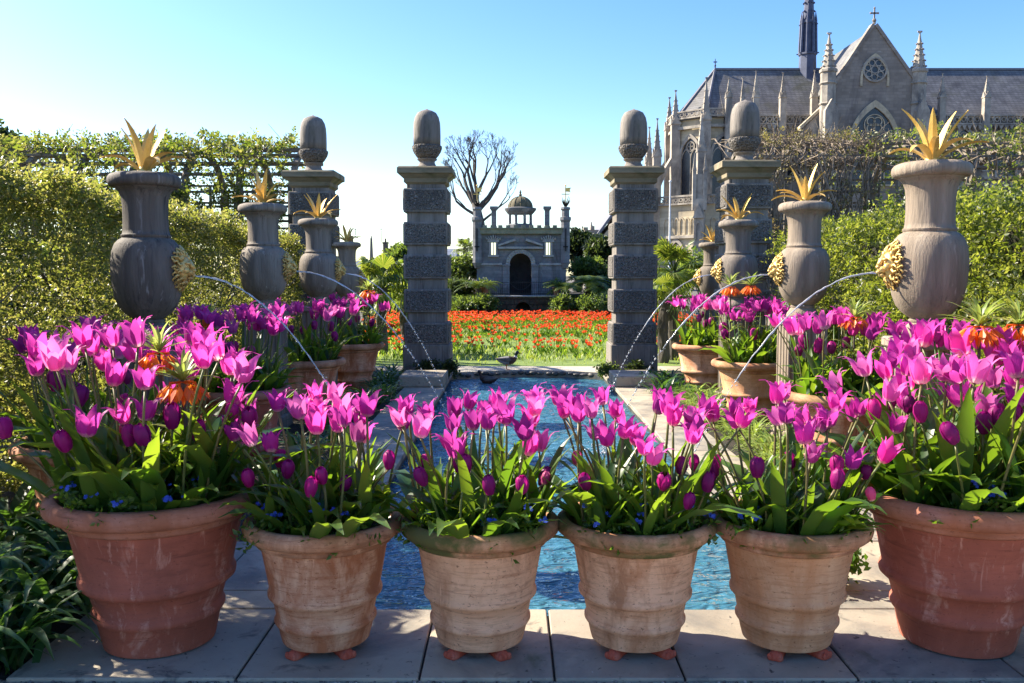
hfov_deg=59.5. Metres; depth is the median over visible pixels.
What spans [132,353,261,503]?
tulip
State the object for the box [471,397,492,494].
tulip
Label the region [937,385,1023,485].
tulip
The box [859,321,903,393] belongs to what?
tulip
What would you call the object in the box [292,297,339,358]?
tulip
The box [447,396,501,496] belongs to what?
tulip
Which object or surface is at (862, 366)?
tulip
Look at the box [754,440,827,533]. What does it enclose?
tulip
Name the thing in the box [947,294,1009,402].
crown imperial
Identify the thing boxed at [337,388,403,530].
tulip
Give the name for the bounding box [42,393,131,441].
tulip
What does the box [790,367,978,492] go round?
tulip
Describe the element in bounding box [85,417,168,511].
tulip
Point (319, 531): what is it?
tulip
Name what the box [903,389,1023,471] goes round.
tulip
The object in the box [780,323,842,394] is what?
tulip
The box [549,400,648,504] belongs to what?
tulip
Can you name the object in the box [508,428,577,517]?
tulip
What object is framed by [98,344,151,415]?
tulip
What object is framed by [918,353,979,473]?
tulip
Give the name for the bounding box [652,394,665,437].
tulip
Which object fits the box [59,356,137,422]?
tulip
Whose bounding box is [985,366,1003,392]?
tulip
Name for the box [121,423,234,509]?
tulip
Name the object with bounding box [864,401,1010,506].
tulip
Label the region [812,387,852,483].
tulip
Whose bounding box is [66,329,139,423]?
tulip
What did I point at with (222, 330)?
tulip
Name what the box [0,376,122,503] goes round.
tulip
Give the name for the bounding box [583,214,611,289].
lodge
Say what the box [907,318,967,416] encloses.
tulip
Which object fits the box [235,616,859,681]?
paving bed
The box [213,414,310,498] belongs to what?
tulip
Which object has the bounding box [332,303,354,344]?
tulip
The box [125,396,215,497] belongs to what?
tulip
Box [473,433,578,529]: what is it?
tulip
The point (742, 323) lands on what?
urn pedestal
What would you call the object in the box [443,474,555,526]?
tulip
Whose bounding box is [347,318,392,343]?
tulip
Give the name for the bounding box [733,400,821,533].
tulip
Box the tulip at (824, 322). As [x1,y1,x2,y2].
[798,310,851,396]
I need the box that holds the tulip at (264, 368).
[233,303,283,381]
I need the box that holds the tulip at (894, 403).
[860,399,919,463]
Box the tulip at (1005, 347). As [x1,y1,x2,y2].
[958,336,1023,437]
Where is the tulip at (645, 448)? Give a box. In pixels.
[597,432,668,534]
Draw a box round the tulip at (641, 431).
[621,421,656,515]
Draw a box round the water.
[375,377,736,615]
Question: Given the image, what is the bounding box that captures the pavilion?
[471,185,570,294]
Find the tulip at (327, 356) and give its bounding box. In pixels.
[305,331,367,360]
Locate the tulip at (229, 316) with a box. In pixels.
[219,307,258,352]
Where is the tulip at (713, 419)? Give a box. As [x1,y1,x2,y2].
[706,399,790,522]
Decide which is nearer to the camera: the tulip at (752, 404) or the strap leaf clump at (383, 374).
the tulip at (752, 404)
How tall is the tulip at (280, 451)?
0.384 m
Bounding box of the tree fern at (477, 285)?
[453,279,504,295]
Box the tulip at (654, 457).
[591,442,679,534]
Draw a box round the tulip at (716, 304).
[707,298,744,359]
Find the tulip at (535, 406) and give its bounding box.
[477,391,552,489]
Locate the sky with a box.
[0,0,1023,275]
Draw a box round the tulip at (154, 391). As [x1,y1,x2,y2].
[130,351,221,439]
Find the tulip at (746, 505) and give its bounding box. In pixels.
[710,443,791,525]
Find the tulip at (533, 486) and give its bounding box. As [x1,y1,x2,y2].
[499,433,573,516]
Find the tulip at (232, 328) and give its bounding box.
[215,318,243,368]
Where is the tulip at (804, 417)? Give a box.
[769,402,835,486]
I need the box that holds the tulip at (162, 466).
[160,344,283,469]
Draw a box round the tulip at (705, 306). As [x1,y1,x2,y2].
[694,299,708,345]
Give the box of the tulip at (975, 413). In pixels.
[925,360,1005,445]
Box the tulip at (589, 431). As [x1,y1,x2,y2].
[563,419,606,466]
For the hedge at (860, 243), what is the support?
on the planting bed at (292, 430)
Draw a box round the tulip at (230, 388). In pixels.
[111,376,292,478]
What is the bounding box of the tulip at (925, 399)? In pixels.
[914,384,953,419]
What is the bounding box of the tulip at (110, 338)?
[47,322,124,458]
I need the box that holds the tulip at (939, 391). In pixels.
[898,384,952,416]
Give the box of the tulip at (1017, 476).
[979,440,1023,483]
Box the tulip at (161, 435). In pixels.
[154,382,175,441]
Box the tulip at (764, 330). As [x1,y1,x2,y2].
[753,296,777,362]
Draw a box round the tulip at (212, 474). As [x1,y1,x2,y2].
[162,402,272,501]
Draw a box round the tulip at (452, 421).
[407,410,486,494]
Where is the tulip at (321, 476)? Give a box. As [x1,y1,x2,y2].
[292,466,351,534]
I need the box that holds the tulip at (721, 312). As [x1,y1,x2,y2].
[718,309,739,345]
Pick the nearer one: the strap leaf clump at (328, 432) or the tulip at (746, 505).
the tulip at (746, 505)
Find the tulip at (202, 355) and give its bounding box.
[105,340,248,507]
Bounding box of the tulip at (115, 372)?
[54,357,170,511]
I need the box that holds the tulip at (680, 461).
[655,446,713,530]
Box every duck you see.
[477,370,497,383]
[495,351,520,369]
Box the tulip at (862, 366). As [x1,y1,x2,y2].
[838,348,880,462]
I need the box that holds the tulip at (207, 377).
[205,343,226,444]
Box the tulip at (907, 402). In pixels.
[869,390,930,499]
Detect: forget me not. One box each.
[21,481,107,532]
[90,488,172,526]
[150,476,212,518]
[230,502,291,553]
[266,502,347,559]
[308,506,391,545]
[393,505,443,548]
[458,503,542,549]
[477,507,547,563]
[577,503,632,555]
[624,498,689,538]
[677,501,723,545]
[728,496,790,549]
[793,506,866,543]
[844,509,877,542]
[930,480,1011,527]
[1005,485,1023,511]
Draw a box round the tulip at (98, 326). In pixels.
[91,320,116,399]
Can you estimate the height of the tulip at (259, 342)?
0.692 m
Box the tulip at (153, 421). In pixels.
[29,401,167,465]
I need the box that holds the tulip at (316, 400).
[235,393,362,493]
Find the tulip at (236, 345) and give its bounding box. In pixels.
[213,341,268,382]
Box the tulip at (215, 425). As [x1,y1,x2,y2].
[167,322,229,456]
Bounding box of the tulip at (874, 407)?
[841,394,985,503]
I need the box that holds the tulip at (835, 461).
[788,454,885,534]
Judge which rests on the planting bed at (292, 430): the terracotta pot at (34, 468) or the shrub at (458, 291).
the terracotta pot at (34, 468)
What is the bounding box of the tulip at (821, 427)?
[762,405,840,528]
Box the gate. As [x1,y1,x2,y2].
[509,281,531,294]
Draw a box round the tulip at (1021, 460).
[1015,422,1023,468]
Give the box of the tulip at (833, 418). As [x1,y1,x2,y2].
[752,403,860,525]
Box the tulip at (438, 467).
[335,454,466,521]
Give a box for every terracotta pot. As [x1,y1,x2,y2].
[7,436,60,539]
[40,477,257,658]
[196,383,292,461]
[241,506,402,652]
[288,356,345,418]
[338,340,384,391]
[400,508,558,652]
[557,502,716,652]
[672,342,717,392]
[711,357,775,421]
[711,499,873,652]
[786,387,874,474]
[857,479,1023,658]
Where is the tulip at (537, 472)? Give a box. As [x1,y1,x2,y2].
[523,387,549,481]
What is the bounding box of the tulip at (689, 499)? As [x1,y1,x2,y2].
[576,479,762,534]
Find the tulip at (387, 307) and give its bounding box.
[361,301,391,333]
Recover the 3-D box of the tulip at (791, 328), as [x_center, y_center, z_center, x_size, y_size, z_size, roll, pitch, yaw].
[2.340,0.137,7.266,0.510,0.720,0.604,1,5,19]
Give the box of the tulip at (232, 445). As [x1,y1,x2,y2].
[180,343,296,496]
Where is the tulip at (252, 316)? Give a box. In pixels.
[209,309,301,391]
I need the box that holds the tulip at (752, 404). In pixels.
[722,396,778,478]
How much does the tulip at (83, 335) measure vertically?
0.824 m
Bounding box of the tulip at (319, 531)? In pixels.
[236,476,353,538]
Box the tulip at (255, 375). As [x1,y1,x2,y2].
[253,304,293,390]
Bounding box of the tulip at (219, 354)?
[101,332,242,499]
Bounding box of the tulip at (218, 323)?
[211,312,227,392]
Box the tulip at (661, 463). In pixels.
[639,405,724,478]
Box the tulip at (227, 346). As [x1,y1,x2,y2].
[209,343,251,386]
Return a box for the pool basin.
[391,378,689,481]
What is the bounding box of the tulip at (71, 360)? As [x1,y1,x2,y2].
[62,344,138,464]
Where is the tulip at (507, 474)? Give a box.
[465,392,522,517]
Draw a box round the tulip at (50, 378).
[41,370,94,429]
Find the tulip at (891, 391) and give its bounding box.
[799,375,1023,505]
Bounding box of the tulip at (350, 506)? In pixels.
[336,475,390,530]
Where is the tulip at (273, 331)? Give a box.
[254,316,301,390]
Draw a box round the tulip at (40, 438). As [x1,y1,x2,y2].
[0,325,76,449]
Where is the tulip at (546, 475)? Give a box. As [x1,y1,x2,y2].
[472,438,550,498]
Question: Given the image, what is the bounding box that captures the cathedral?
[642,0,1023,283]
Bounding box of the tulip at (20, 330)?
[0,323,93,431]
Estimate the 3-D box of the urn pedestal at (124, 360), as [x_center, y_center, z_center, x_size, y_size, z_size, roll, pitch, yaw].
[-2.476,0.577,6.160,0.440,1.226,0.440,0,4,0]
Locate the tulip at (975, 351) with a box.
[966,325,1004,397]
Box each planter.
[479,277,490,294]
[550,278,562,294]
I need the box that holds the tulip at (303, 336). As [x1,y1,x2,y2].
[295,301,323,360]
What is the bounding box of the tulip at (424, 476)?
[410,449,481,530]
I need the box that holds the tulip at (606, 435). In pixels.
[584,418,657,531]
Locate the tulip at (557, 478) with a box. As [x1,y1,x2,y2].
[529,385,633,501]
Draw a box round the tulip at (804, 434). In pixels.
[730,417,875,534]
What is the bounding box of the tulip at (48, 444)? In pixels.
[5,422,177,492]
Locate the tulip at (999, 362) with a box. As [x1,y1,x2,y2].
[991,342,1003,389]
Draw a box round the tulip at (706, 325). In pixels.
[688,319,717,343]
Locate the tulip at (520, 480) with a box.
[448,475,566,534]
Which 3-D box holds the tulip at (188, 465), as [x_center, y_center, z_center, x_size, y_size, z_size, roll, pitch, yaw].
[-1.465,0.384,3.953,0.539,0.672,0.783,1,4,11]
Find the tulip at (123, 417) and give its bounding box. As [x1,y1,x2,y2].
[102,395,166,474]
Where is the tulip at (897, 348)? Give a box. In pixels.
[865,338,974,443]
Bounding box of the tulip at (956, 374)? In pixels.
[913,352,1017,510]
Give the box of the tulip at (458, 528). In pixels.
[388,453,521,538]
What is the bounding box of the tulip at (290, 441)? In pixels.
[265,394,328,496]
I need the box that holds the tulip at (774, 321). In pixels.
[764,311,821,389]
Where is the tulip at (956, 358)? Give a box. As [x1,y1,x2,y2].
[910,351,982,446]
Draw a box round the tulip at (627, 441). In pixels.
[605,402,641,482]
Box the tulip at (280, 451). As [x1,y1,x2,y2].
[272,449,339,499]
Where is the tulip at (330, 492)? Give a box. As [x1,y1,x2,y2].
[306,411,380,532]
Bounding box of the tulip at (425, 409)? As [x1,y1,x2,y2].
[386,397,476,496]
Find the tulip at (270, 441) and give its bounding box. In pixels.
[228,429,330,530]
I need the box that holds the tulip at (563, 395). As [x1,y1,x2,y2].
[538,384,647,528]
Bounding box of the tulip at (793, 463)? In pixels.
[741,452,848,526]
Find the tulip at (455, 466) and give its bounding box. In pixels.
[422,459,477,523]
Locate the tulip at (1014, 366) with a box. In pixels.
[916,345,1023,509]
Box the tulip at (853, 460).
[790,443,893,520]
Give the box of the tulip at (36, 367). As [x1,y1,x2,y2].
[17,352,110,510]
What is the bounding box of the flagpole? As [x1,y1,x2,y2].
[668,180,671,267]
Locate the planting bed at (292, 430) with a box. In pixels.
[0,372,877,679]
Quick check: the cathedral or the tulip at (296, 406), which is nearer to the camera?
the tulip at (296, 406)
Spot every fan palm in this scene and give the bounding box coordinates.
[355,253,407,353]
[371,269,407,342]
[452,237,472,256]
[653,236,703,359]
[653,273,693,362]
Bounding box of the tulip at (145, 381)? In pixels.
[47,364,182,511]
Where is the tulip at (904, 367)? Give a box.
[869,349,980,498]
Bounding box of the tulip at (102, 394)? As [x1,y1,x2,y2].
[83,323,176,416]
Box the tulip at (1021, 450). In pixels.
[1017,445,1023,470]
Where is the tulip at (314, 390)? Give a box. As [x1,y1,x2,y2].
[302,379,362,470]
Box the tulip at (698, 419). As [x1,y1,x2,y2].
[674,403,789,535]
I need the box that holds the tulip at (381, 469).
[350,406,393,510]
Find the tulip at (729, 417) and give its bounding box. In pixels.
[720,406,818,508]
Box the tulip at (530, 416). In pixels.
[496,402,557,511]
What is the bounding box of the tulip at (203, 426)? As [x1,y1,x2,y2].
[128,405,213,485]
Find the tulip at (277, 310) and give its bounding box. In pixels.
[262,301,295,387]
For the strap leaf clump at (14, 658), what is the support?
on the planting bed at (292, 430)
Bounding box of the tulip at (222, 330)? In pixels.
[216,321,247,384]
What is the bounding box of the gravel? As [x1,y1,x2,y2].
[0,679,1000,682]
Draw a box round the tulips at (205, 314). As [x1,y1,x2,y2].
[27,293,1023,424]
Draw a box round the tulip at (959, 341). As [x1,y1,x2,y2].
[924,326,984,418]
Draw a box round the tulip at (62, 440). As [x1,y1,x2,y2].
[53,407,141,511]
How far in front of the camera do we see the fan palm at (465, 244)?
38.63 m
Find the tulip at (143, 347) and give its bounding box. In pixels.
[124,328,149,361]
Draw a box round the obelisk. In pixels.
[370,235,372,257]
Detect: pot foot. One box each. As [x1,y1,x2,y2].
[285,650,310,660]
[333,648,355,659]
[443,649,467,660]
[488,650,510,661]
[605,649,627,660]
[652,648,675,659]
[767,650,785,661]
[806,649,831,659]
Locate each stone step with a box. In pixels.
[398,370,447,386]
[609,370,657,386]
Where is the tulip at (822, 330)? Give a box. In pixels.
[809,310,873,382]
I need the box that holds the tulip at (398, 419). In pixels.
[382,401,472,518]
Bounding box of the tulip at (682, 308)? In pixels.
[675,302,692,332]
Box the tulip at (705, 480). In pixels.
[656,434,727,531]
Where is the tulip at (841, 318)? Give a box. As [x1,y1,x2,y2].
[791,312,877,394]
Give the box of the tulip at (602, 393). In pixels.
[589,384,646,483]
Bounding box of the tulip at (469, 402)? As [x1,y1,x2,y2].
[442,389,497,477]
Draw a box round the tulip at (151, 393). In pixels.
[107,334,181,400]
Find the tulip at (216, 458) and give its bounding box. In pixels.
[214,353,285,460]
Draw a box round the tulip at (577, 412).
[541,395,593,528]
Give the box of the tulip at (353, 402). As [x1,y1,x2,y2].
[321,392,392,497]
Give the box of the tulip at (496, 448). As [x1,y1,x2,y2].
[488,394,504,485]
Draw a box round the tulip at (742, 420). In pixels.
[653,401,766,502]
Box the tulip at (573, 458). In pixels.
[555,450,641,514]
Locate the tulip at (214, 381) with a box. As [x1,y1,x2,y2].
[169,315,223,392]
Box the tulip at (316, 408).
[253,397,358,503]
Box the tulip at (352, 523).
[254,405,390,537]
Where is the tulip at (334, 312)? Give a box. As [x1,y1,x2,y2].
[311,304,341,360]
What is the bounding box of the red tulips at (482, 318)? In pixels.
[361,309,698,348]
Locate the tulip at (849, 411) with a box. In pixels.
[840,398,860,480]
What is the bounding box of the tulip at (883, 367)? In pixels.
[815,354,902,498]
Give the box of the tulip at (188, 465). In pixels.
[166,352,199,478]
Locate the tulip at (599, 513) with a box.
[571,447,636,532]
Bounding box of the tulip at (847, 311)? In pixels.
[796,306,849,371]
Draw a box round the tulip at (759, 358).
[722,328,776,362]
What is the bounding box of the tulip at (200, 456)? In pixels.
[168,406,354,500]
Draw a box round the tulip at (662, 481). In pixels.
[643,455,700,534]
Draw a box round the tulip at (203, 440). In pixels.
[167,351,297,498]
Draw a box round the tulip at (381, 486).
[374,408,420,524]
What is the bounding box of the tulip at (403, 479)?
[380,393,486,521]
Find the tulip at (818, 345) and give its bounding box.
[795,338,854,391]
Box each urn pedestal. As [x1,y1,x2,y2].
[107,335,187,407]
[244,311,292,429]
[302,305,340,397]
[340,303,360,327]
[700,306,717,331]
[715,307,753,403]
[771,317,827,446]
[881,336,972,414]
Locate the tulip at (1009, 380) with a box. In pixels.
[1000,369,1015,389]
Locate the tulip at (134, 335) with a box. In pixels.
[92,317,173,460]
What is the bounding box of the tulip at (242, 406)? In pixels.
[239,396,280,490]
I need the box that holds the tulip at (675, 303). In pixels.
[665,295,691,344]
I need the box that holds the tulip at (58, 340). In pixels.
[34,327,135,442]
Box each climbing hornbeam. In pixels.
[0,124,305,293]
[711,114,902,298]
[819,114,1023,229]
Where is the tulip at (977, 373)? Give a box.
[910,348,1023,508]
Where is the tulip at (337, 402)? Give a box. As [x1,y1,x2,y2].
[297,392,357,492]
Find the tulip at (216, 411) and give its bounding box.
[120,321,243,450]
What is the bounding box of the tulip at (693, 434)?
[620,419,711,534]
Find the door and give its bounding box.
[510,254,530,294]
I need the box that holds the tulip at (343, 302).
[336,297,350,344]
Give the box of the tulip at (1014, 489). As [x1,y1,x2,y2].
[974,414,1023,511]
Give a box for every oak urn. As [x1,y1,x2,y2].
[100,118,195,335]
[232,169,296,311]
[294,194,345,305]
[333,224,366,303]
[693,226,718,300]
[710,194,763,306]
[768,164,836,317]
[876,108,988,337]
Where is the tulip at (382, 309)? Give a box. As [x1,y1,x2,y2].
[350,303,385,343]
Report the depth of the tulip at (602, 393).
4.06 m
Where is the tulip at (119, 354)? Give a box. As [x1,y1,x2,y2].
[28,337,130,425]
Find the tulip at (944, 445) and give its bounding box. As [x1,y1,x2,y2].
[916,380,1014,502]
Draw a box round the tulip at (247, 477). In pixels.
[218,468,301,532]
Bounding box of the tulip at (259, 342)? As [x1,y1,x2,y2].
[238,313,268,364]
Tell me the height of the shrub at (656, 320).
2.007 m
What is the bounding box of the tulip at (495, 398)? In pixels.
[479,386,521,476]
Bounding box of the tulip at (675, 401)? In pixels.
[621,386,686,511]
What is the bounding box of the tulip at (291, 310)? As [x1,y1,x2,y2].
[280,301,338,361]
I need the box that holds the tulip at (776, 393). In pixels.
[735,379,829,483]
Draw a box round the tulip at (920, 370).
[865,352,978,503]
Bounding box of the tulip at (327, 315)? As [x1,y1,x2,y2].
[293,307,335,360]
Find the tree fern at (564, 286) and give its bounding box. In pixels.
[543,281,590,294]
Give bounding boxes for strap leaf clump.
[0,482,53,549]
[0,511,67,577]
[0,517,83,611]
[0,534,89,634]
[0,535,70,590]
[0,547,20,581]
[0,548,91,618]
[0,581,101,675]
[0,591,87,655]
[0,592,57,670]
[257,457,325,478]
[277,431,329,451]
[277,435,330,459]
[279,414,353,431]
[300,425,342,443]
[343,386,397,406]
[344,385,394,403]
[359,375,399,389]
[359,380,406,401]
[365,381,401,393]
[371,366,401,382]
[373,370,400,388]
[376,368,403,380]
[378,361,412,378]
[637,373,684,393]
[639,369,665,378]
[653,369,678,381]
[654,368,684,384]
[658,376,693,392]
[665,382,721,397]
[668,382,706,394]
[673,383,712,398]
[673,385,715,406]
[680,388,725,407]
[680,397,727,427]
[680,400,727,411]
[682,392,726,407]
[706,421,765,436]
[710,414,793,444]
[719,408,769,431]
[720,434,799,467]
[727,451,829,471]
[732,422,801,459]
[739,428,793,445]
[751,441,844,469]
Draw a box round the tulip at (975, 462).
[973,378,1023,497]
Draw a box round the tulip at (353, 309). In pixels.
[318,301,365,349]
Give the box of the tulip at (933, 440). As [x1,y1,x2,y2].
[835,381,952,462]
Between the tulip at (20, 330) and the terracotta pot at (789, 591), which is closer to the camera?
the terracotta pot at (789, 591)
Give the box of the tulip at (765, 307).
[738,298,776,359]
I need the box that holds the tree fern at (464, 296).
[451,294,475,300]
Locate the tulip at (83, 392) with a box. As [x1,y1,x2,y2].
[13,385,107,432]
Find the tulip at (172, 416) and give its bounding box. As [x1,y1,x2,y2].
[101,401,197,493]
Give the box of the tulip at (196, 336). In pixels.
[130,327,236,481]
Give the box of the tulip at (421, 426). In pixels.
[402,409,480,516]
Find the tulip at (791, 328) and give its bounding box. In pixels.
[771,315,825,394]
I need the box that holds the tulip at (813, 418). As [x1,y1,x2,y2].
[767,412,816,487]
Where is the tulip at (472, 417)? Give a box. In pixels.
[442,407,515,533]
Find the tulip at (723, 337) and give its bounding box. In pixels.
[700,329,772,362]
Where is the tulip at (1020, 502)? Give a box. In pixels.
[893,351,1023,511]
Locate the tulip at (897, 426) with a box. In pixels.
[798,410,909,506]
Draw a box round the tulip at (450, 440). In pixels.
[386,425,483,535]
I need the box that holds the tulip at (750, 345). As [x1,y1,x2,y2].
[729,296,757,362]
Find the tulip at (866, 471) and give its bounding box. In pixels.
[819,457,881,514]
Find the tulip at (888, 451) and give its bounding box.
[815,435,903,519]
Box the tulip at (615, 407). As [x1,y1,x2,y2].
[608,398,658,477]
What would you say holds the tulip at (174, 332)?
in the terracotta pot at (263, 406)
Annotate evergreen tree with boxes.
[570,226,593,291]
[581,232,611,265]
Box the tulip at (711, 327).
[701,299,718,344]
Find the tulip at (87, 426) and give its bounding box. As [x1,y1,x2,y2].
[59,404,188,511]
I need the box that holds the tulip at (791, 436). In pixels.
[742,400,813,487]
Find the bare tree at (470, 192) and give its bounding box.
[443,129,519,227]
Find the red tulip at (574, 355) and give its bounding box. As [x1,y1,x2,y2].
[572,344,577,359]
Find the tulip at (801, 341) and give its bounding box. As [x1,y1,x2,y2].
[783,327,828,380]
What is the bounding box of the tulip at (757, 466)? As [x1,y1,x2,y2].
[720,456,805,532]
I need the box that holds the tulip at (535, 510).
[497,447,570,538]
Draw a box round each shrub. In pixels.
[354,275,400,326]
[381,241,406,272]
[448,251,476,283]
[448,275,475,313]
[450,294,479,314]
[470,292,503,314]
[548,289,579,315]
[566,255,607,284]
[571,291,608,314]
[591,266,611,294]
[653,265,694,322]
[675,245,703,312]
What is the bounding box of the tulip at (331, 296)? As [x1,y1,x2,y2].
[329,293,342,319]
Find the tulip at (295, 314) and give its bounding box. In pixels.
[288,312,298,350]
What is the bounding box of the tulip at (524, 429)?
[471,411,537,533]
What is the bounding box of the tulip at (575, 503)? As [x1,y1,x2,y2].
[548,391,642,516]
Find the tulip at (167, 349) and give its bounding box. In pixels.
[152,334,224,439]
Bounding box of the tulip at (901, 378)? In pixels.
[853,366,951,446]
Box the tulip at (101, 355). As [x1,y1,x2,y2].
[21,346,197,435]
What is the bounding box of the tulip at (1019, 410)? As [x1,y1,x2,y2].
[955,404,1023,466]
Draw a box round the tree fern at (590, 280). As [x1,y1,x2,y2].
[562,275,611,296]
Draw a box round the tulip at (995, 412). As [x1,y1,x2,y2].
[918,405,1022,485]
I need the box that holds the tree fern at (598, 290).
[579,285,611,315]
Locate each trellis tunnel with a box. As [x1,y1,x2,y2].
[0,148,322,337]
[724,141,1023,339]
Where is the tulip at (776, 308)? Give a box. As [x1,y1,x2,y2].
[755,300,785,362]
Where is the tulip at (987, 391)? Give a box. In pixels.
[979,386,1004,439]
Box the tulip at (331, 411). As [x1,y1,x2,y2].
[312,404,382,489]
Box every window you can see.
[486,235,500,256]
[541,234,555,256]
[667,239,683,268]
[679,134,697,197]
[710,132,732,193]
[759,126,777,177]
[784,126,800,177]
[847,100,899,185]
[860,53,888,85]
[951,126,974,177]
[994,126,1018,177]
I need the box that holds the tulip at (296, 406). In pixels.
[278,390,339,533]
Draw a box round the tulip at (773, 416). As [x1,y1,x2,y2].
[734,402,811,514]
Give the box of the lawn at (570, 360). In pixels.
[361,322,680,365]
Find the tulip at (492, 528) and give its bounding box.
[403,406,548,536]
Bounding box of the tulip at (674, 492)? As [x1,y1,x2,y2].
[653,406,733,524]
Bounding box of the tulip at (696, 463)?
[647,454,717,509]
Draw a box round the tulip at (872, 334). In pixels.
[814,323,885,397]
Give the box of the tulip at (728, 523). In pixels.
[705,454,792,529]
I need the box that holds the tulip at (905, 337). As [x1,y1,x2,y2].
[883,326,949,409]
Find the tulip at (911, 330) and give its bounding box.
[895,318,931,415]
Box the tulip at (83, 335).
[9,318,101,495]
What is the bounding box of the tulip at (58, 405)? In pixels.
[34,331,71,411]
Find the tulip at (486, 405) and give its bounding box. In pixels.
[451,400,512,485]
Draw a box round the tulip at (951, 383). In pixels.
[939,359,953,417]
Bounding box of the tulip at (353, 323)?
[340,297,366,344]
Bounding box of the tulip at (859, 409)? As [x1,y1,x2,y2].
[777,396,873,489]
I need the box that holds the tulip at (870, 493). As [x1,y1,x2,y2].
[842,487,896,527]
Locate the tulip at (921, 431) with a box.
[870,358,975,438]
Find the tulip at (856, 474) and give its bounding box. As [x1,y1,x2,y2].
[801,391,885,500]
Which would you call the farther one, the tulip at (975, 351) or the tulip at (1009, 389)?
the tulip at (975, 351)
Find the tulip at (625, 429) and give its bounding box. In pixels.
[583,412,650,533]
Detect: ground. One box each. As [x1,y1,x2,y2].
[0,276,788,454]
[368,292,653,315]
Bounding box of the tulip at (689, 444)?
[657,405,709,483]
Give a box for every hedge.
[0,151,306,505]
[761,172,1023,404]
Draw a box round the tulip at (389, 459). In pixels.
[306,446,394,502]
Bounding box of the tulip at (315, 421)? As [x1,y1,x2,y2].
[272,405,338,528]
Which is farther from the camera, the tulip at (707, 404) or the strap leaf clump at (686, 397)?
the strap leaf clump at (686, 397)
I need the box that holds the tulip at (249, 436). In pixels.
[218,420,353,537]
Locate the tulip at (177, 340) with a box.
[172,334,220,444]
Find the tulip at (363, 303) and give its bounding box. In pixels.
[360,298,384,343]
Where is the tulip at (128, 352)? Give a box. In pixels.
[71,334,149,480]
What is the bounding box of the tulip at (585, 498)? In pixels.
[556,471,672,532]
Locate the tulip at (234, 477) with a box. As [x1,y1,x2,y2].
[229,422,315,507]
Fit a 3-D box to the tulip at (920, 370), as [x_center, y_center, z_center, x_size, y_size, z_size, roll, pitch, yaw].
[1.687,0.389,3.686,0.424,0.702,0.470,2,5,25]
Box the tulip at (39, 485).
[0,332,130,506]
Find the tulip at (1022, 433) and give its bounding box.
[1003,397,1023,440]
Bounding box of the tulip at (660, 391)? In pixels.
[646,384,666,469]
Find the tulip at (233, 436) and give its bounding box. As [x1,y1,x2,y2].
[224,421,314,532]
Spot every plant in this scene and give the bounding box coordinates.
[413,358,442,369]
[436,358,462,378]
[592,360,621,379]
[624,358,653,369]
[847,547,871,583]
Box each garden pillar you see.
[281,115,344,326]
[397,109,455,374]
[603,109,664,375]
[709,100,780,334]
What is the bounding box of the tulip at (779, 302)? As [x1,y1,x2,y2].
[739,295,786,361]
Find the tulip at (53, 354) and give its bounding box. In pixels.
[34,334,139,511]
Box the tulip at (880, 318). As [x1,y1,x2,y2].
[835,311,890,389]
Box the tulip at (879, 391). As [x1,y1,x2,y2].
[866,385,902,442]
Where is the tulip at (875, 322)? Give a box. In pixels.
[836,316,886,396]
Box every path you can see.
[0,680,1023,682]
[451,366,602,379]
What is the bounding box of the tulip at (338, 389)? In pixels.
[299,380,355,491]
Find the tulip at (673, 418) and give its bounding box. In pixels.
[621,401,697,513]
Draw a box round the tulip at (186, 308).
[176,302,213,387]
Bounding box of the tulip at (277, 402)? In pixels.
[219,388,319,528]
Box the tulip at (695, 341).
[677,302,714,345]
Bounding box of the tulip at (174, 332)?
[168,322,217,384]
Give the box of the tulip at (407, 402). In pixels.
[354,396,452,529]
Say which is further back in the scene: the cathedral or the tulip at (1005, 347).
the cathedral
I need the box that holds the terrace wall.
[488,295,556,315]
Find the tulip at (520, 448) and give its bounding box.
[484,382,544,472]
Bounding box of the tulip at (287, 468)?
[243,441,350,513]
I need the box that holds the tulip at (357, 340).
[343,297,371,344]
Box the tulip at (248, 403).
[197,372,272,437]
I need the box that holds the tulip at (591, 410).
[570,396,633,530]
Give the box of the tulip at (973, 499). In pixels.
[874,421,1020,511]
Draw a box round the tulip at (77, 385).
[58,341,100,414]
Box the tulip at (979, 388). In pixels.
[974,384,1015,438]
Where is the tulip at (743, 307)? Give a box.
[735,298,771,345]
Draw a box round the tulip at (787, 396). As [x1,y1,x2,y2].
[763,381,794,476]
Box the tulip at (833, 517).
[750,467,886,534]
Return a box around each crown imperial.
[134,320,185,436]
[151,342,220,485]
[198,301,225,369]
[358,275,383,329]
[714,272,744,348]
[740,272,767,341]
[826,296,876,397]
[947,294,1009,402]
[991,293,1023,439]
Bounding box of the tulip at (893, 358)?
[851,345,911,447]
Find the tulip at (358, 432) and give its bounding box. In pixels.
[317,420,393,500]
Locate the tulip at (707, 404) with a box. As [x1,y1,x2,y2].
[683,392,770,527]
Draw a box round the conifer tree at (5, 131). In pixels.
[0,118,35,256]
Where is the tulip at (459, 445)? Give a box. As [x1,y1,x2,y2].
[432,431,514,507]
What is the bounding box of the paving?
[6,366,1023,681]
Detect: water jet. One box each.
[196,275,408,508]
[297,271,491,438]
[346,273,463,412]
[585,274,767,456]
[597,275,708,412]
[684,272,875,476]
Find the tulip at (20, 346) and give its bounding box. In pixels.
[0,334,61,449]
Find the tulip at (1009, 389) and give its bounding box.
[979,383,1023,455]
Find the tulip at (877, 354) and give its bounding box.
[856,324,906,382]
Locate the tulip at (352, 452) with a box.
[324,423,383,485]
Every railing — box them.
[483,281,508,294]
[532,281,557,294]
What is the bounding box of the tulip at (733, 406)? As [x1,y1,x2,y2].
[684,394,751,507]
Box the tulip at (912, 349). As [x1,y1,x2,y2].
[870,336,921,464]

